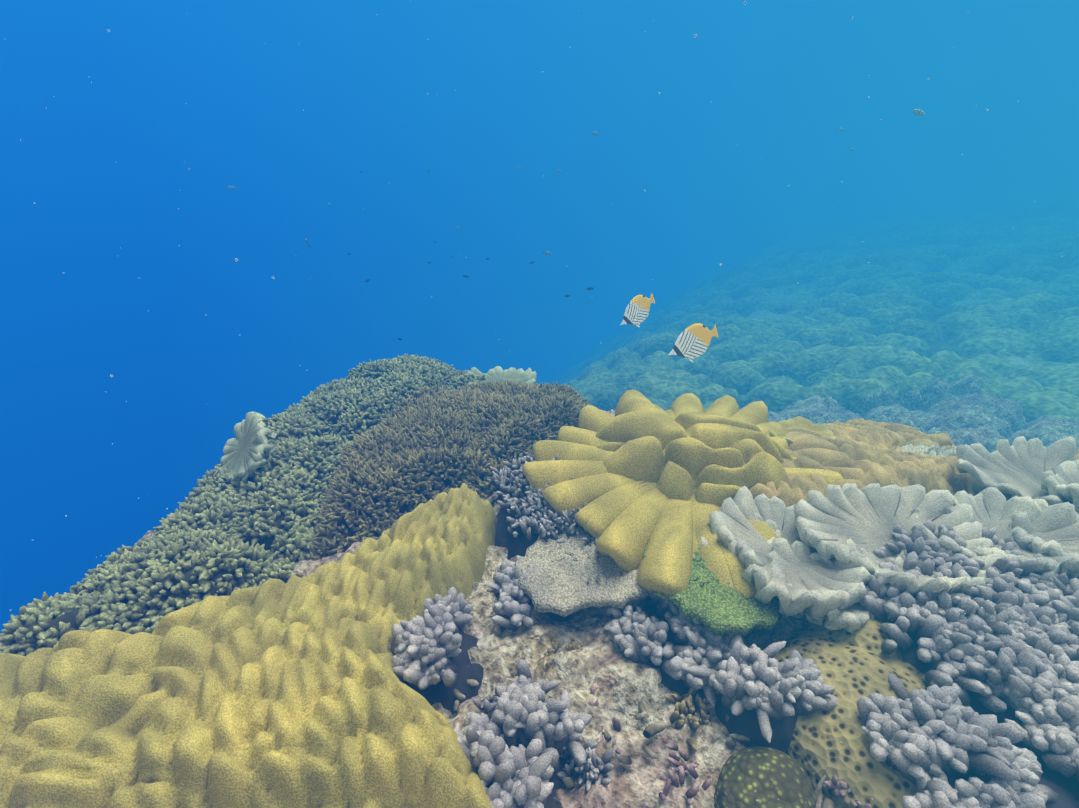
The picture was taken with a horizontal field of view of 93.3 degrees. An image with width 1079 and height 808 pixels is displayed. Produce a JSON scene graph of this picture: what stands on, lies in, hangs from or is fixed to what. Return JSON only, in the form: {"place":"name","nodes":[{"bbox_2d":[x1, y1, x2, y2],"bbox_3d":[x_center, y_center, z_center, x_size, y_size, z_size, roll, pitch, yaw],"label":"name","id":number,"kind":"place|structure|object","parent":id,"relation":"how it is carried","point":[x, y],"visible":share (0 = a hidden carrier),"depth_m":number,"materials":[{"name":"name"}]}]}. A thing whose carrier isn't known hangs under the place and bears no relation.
{"place":"outdoors","nodes":[
{"label":"outdoors","id":0,"kind":"place"},
{"bbox_2d":[4,1,1069,749],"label":"marine snow particles","id":1,"kind":"object","parent":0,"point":[592,297],"visible":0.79,"depth_m":1.26,"materials":[{"name":"white"}]},
{"bbox_2d":[0,0,1078,632],"label":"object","id":2,"kind":"structure","parent":0,"point":[776,81],"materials":[{"name":"blue liquid"}]},
{"bbox_2d":[620,293,654,326],"bbox_3d":[0.397,-0.373,2.066,0.185,0.128,0.028,-39,36,-10],"label":"butterflyfish","id":3,"kind":"object","parent":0,"point":[637,310],"visible":1,"depth_m":2.05,"materials":[{"name":"white"}]},
{"bbox_2d":[668,323,718,361],"bbox_3d":[0.554,-0.219,1.842,0.200,0.139,0.030,-26,28,-2],"label":"butterflyfish","id":4,"kind":"object","parent":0,"point":[692,342],"visible":1,"depth_m":1.83,"materials":[{"name":"white"}]},
{"bbox_2d":[801,615,807,622],"bbox_3d":[0.590,0.433,1.073,0.145,0.070,0.142,12,30,21],"label":"pale folded leather stalk","id":5,"kind":"object","parent":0,"point":[804,619],"visible":0.02,"depth_m":1.04,"materials":[{"name":"blue"}]},
{"bbox_2d":[536,165,1078,432],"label":"reef ground","id":6,"kind":"structure","parent":0,"point":[976,265],"depth_m":9.49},
{"bbox_2d":[140,373,1078,807],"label":"reef rock","id":7,"kind":"object","parent":6,"relation":"on","point":[964,409],"visible":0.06,"depth_m":1.00,"materials":[{"name":"grey stone"}]},
{"bbox_2d":[15,368,467,655],"bbox_3d":[-0.798,0.210,1.899,0.918,0.359,2.106,10,27,20],"label":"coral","id":8,"kind":"object","parent":7,"relation":"on","point":[70,617],"visible":0.12,"depth_m":1.17},
{"bbox_2d":[0,353,488,655],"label":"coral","id":9,"kind":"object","parent":8,"relation":"on","point":[175,532],"depth_m":1.34},
{"bbox_2d":[218,411,276,482],"bbox_3d":[-0.917,0.145,1.607,0.236,0.077,0.245,6,68,38],"label":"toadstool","id":10,"kind":"object","parent":9,"relation":"on","point":[246,448],"visible":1,"depth_m":1.59,"materials":[{"name":"white leather"}]},
{"bbox_2d":[0,483,497,807],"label":"coral","id":11,"kind":"object","parent":7,"relation":"on","point":[104,718],"visible":0.96,"depth_m":0.78},
{"bbox_2d":[263,442,279,459],"bbox_3d":[-0.871,0.186,1.680,0.111,0.160,0.114,6,68,38],"label":"toadstool stalk","id":12,"kind":"object","parent":7,"relation":"on","point":[265,457],"visible":0.12,"depth_m":1.62,"materials":[{"name":"blue leather"}]},
{"bbox_2d":[402,629,483,713],"bbox_3d":[-0.191,0.491,0.995,0.196,0.075,0.196,0,25,1],"label":"finger coral base","id":13,"kind":"object","parent":7,"relation":"on","point":[442,694],"visible":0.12,"depth_m":0.95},
{"bbox_2d":[391,587,473,689],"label":"coral","id":14,"kind":"object","parent":13,"relation":"on","point":[425,648],"visible":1,"depth_m":0.93},
{"bbox_2d":[327,419,559,556],"bbox_3d":[-0.214,0.158,1.827,0.896,0.272,1.219,0,25,1],"label":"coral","id":15,"kind":"object","parent":7,"relation":"on","point":[447,483],"depth_m":1.48},
{"bbox_2d":[304,380,593,560],"bbox_3d":[-0.212,0.134,1.821,0.918,0.310,1.232,0,25,1],"label":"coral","id":16,"kind":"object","parent":15,"relation":"on","point":[418,431],"depth_m":1.58},
{"bbox_2d":[472,686,498,713],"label":"coral","id":17,"kind":"object","parent":7,"relation":"on","point":[487,705],"visible":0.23,"depth_m":0.90},
{"bbox_2d":[466,366,536,385],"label":"coral","id":18,"kind":"object","parent":7,"relation":"on","point":[513,374],"visible":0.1,"depth_m":2.38,"materials":[{"name":"white leather"}]},
{"bbox_2d":[490,489,538,559],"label":"lilac bushy coral","id":19,"kind":"object","parent":7,"relation":"on","point":[519,545],"visible":0.15,"depth_m":1.29},
{"bbox_2d":[486,780,561,807],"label":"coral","id":20,"kind":"object","parent":7,"relation":"on","point":[551,802],"visible":0.02,"depth_m":0.76},
{"bbox_2d":[457,713,553,807],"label":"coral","id":21,"kind":"object","parent":20,"relation":"on","point":[486,751],"visible":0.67,"depth_m":0.72},
{"bbox_2d":[487,709,567,788],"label":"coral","id":22,"kind":"object","parent":7,"relation":"on","point":[555,779],"visible":0.06,"depth_m":0.80},
{"bbox_2d":[454,659,591,782],"bbox_3d":[-0.024,0.512,0.792,0.184,0.105,0.207,20,32,37],"label":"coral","id":23,"kind":"object","parent":22,"relation":"on","point":[525,713],"visible":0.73,"depth_m":0.80},
{"bbox_2d":[500,602,576,633],"bbox_3d":[-0.012,0.450,1.147,0.242,0.052,0.242,0,25,1],"label":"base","id":24,"kind":"object","parent":7,"relation":"on","point":[556,617],"visible":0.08,"depth_m":1.11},
{"bbox_2d":[486,555,554,630],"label":"coral","id":25,"kind":"object","parent":24,"relation":"on","point":[512,609],"visible":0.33,"depth_m":1.08},
{"bbox_2d":[487,451,597,544],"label":"coral","id":26,"kind":"object","parent":7,"relation":"on","point":[527,500],"visible":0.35,"depth_m":1.28},
{"bbox_2d":[544,648,554,655],"bbox_3d":[-0.003,0.489,1.046,0.083,0.034,0.052,8,26,17],"label":"mini coral tuft","id":27,"kind":"object","parent":7,"relation":"on","point":[550,650],"visible":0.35,"depth_m":1.02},
{"bbox_2d":[552,637,589,652],"bbox_3d":[0.043,0.502,1.028,0.078,0.036,0.111,16,29,30],"label":"mini coral tuft","id":28,"kind":"object","parent":7,"relation":"on","point":[556,646],"visible":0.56,"depth_m":1.03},
{"bbox_2d":[565,640,585,652],"bbox_3d":[0.083,0.505,1.020,0.065,0.037,0.066,0,25,1],"label":"mini coral tuft","id":29,"kind":"object","parent":7,"relation":"on","point":[574,647],"visible":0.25,"depth_m":1.03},
{"bbox_2d":[556,736,597,779],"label":"coral","id":30,"kind":"object","parent":7,"relation":"on","point":[571,762],"visible":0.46,"depth_m":0.80},
{"bbox_2d":[513,525,652,616],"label":"coral","id":31,"kind":"object","parent":7,"relation":"on","point":[589,574],"visible":0.71,"depth_m":1.10},
{"bbox_2d":[578,747,613,791],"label":"coral","id":32,"kind":"object","parent":7,"relation":"on","point":[596,763],"visible":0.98,"depth_m":0.80},
{"bbox_2d":[589,682,620,753],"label":"coral","id":33,"kind":"object","parent":7,"relation":"on","point":[615,720],"visible":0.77,"depth_m":0.88},
{"bbox_2d":[452,618,834,807],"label":"coral rubble pieces","id":34,"kind":"object","parent":7,"relation":"on","point":[651,730],"visible":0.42,"depth_m":0.85,"materials":[{"name":"beige stone"}]},
{"bbox_2d":[604,593,742,707],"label":"coral","id":35,"kind":"object","parent":7,"relation":"on","point":[637,632],"visible":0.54,"depth_m":0.97},
{"bbox_2d":[644,603,703,694],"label":"lavender finger coral","id":36,"kind":"object","parent":7,"relation":"on","point":[669,682],"visible":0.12,"depth_m":0.96},
{"bbox_2d":[522,389,842,597],"bbox_3d":[0.440,0.228,1.464,0.940,0.253,0.817,-19,36,-35],"label":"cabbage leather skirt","id":37,"kind":"object","parent":7,"relation":"on","point":[622,519],"visible":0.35,"depth_m":1.25,"materials":[{"name":"yellow"}]},
{"bbox_2d":[595,410,794,506],"bbox_3d":[0.428,0.222,1.480,0.719,0.394,0.542,0,25,1],"label":"coral","id":38,"kind":"object","parent":37,"relation":"on","point":[716,460],"visible":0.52,"depth_m":1.33},
{"bbox_2d":[657,743,711,805],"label":"coral","id":39,"kind":"object","parent":7,"relation":"on","point":[672,779],"visible":0.92,"depth_m":0.78},
{"bbox_2d":[663,684,712,750],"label":"coral","id":40,"kind":"object","parent":7,"relation":"on","point":[683,704],"visible":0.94,"depth_m":0.88},
{"bbox_2d":[642,539,778,634],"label":"coral","id":41,"kind":"object","parent":7,"relation":"on","point":[718,608],"visible":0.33,"depth_m":0.99},
{"bbox_2d":[698,505,781,545],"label":"coral","id":42,"kind":"object","parent":7,"relation":"on","point":[769,523],"visible":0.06,"depth_m":1.18},
{"bbox_2d":[741,628,757,646],"bbox_3d":[0.394,0.463,1.024,0.082,0.038,0.096,11,27,23],"label":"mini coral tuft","id":43,"kind":"object","parent":7,"relation":"on","point":[748,637],"visible":0.02,"depth_m":1.02,"materials":[{"name":"blue"}]},
{"bbox_2d":[714,693,797,753],"bbox_3d":[0.383,0.523,0.884,0.161,0.084,0.161,0,25,1],"label":"finger coral base","id":44,"kind":"object","parent":7,"relation":"on","point":[745,723],"visible":0.21,"depth_m":0.83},
{"bbox_2d":[683,641,837,742],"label":"coral","id":45,"kind":"object","parent":44,"relation":"on","point":[764,684],"visible":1,"depth_m":0.83},
{"bbox_2d":[713,746,815,807],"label":"coral","id":46,"kind":"object","parent":7,"relation":"on","point":[771,776],"visible":1,"depth_m":0.75},
{"bbox_2d":[709,486,872,620],"bbox_3d":[0.526,0.333,1.107,0.300,0.142,0.377,6,24,7],"label":"coral","id":47,"kind":"object","parent":7,"relation":"on","point":[817,589],"visible":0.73,"depth_m":1.04},
{"bbox_2d":[769,416,835,444],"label":"coral","id":48,"kind":"object","parent":7,"relation":"on","point":[802,422],"visible":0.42,"depth_m":1.65,"materials":[{"name":"yellow leather"}]},
{"bbox_2d":[765,538,889,632],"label":"coral","id":49,"kind":"object","parent":7,"relation":"on","point":[854,617],"visible":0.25,"depth_m":1.01},
{"bbox_2d":[824,774,872,807],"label":"coral","id":50,"kind":"object","parent":7,"relation":"on","point":[833,784],"visible":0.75,"depth_m":0.74},
{"bbox_2d":[805,615,901,657],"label":"coral","id":51,"kind":"object","parent":7,"relation":"on","point":[870,635],"visible":0.27,"depth_m":0.95},
{"bbox_2d":[749,418,971,506],"bbox_3d":[0.943,0.275,1.604,1.175,0.452,0.619,-10,27,-21],"label":"coral","id":52,"kind":"object","parent":7,"relation":"on","point":[866,452],"visible":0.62,"depth_m":1.43},
{"bbox_2d":[774,625,970,807],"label":"coral","id":53,"kind":"object","parent":7,"relation":"on","point":[818,750],"visible":0.4,"depth_m":0.81},
{"bbox_2d":[793,483,1008,595],"bbox_3d":[0.788,0.285,1.116,0.393,0.153,0.352,-19,40,-30],"label":"leather coral","id":54,"kind":"object","parent":7,"relation":"on","point":[867,518],"visible":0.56,"depth_m":1.13},
{"bbox_2d":[895,550,907,568],"bbox_3d":[0.835,0.369,1.039,0.221,0.085,0.197,21,31,29],"label":"pale folded leather","id":55,"kind":"object","parent":7,"relation":"on","point":[899,560],"depth_m":1.05,"materials":[{"name":"white"}]},
{"bbox_2d":[901,443,981,495],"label":"coral","id":56,"kind":"object","parent":7,"relation":"on","point":[933,450],"visible":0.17,"depth_m":1.57},
{"bbox_2d":[899,638,994,714],"bbox_3d":[0.870,0.437,1.010,0.621,0.129,0.621,0,25,1],"label":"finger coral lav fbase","id":57,"kind":"object","parent":7,"relation":"on","point":[909,656],"visible":0.02,"depth_m":0.90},
{"bbox_2d":[819,504,1078,730],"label":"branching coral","id":58,"kind":"object","parent":57,"relation":"on","point":[929,620],"visible":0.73,"depth_m":0.93},
{"bbox_2d":[947,770,974,788],"bbox_3d":[0.591,0.551,0.750,0.230,0.083,0.230,0,25,1],"label":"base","id":59,"kind":"object","parent":7,"relation":"on","point":[952,779],"visible":0.08,"depth_m":0.72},
{"bbox_2d":[856,673,1047,807],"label":"branching coral","id":60,"kind":"object","parent":59,"relation":"on","point":[928,741],"visible":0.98,"depth_m":0.72},
{"bbox_2d":[911,487,1078,579],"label":"leather coral","id":61,"kind":"object","parent":7,"relation":"on","point":[992,507],"visible":0.46,"depth_m":1.12},
{"bbox_2d":[1002,493,1011,500],"bbox_3d":[1.343,0.295,1.402,0.178,0.130,0.182,14,34,21],"label":"ruffle plate stalk","id":62,"kind":"object","parent":7,"relation":"on","point":[1007,496],"visible":0.04,"depth_m":1.37,"materials":[{"name":"leather"}]},
{"bbox_2d":[994,706,1023,743],"bbox_3d":[0.892,0.497,0.848,0.414,0.098,0.414,0,25,1],"label":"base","id":63,"kind":"object","parent":7,"relation":"on","point":[1008,714],"depth_m":0.81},
{"bbox_2d":[948,592,1078,755],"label":"branching coral","id":64,"kind":"object","parent":63,"relation":"on","point":[1014,663],"visible":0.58,"depth_m":0.81},
{"bbox_2d":[955,436,1076,505],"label":"leather coral","id":65,"kind":"object","parent":7,"relation":"on","point":[1019,466],"visible":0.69,"depth_m":1.41,"materials":[{"name":"leather"}]},
{"bbox_2d":[1008,449,1078,497],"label":"coral tan leather","id":66,"kind":"object","parent":7,"relation":"on","point":[1076,457],"visible":0.02,"depth_m":1.53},
{"bbox_2d":[1011,497,1078,578],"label":"leather coral","id":67,"kind":"object","parent":7,"relation":"on","point":[1022,530],"visible":0.31,"depth_m":1.09},
{"bbox_2d":[1012,743,1078,807],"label":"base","id":68,"kind":"object","parent":7,"relation":"on","point":[1065,788],"visible":0.06,"depth_m":0.72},
{"bbox_2d":[973,689,1078,802],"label":"branching coral","id":69,"kind":"object","parent":68,"relation":"on","point":[1066,764],"visible":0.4,"depth_m":0.72},
{"bbox_2d":[1041,459,1078,513],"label":"leather coral","id":70,"kind":"object","parent":7,"relation":"on","point":[1061,481],"visible":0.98,"depth_m":1.29,"materials":[{"name":"leather"}]},
{"bbox_2d":[912,108,924,115],"bbox_3d":[2.433,-1.866,3.265,0.090,0.036,0.016,23,28,3],"label":"reef fish","id":71,"kind":"object","parent":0,"point":[917,112],"visible":1,"depth_m":3.26}
]}

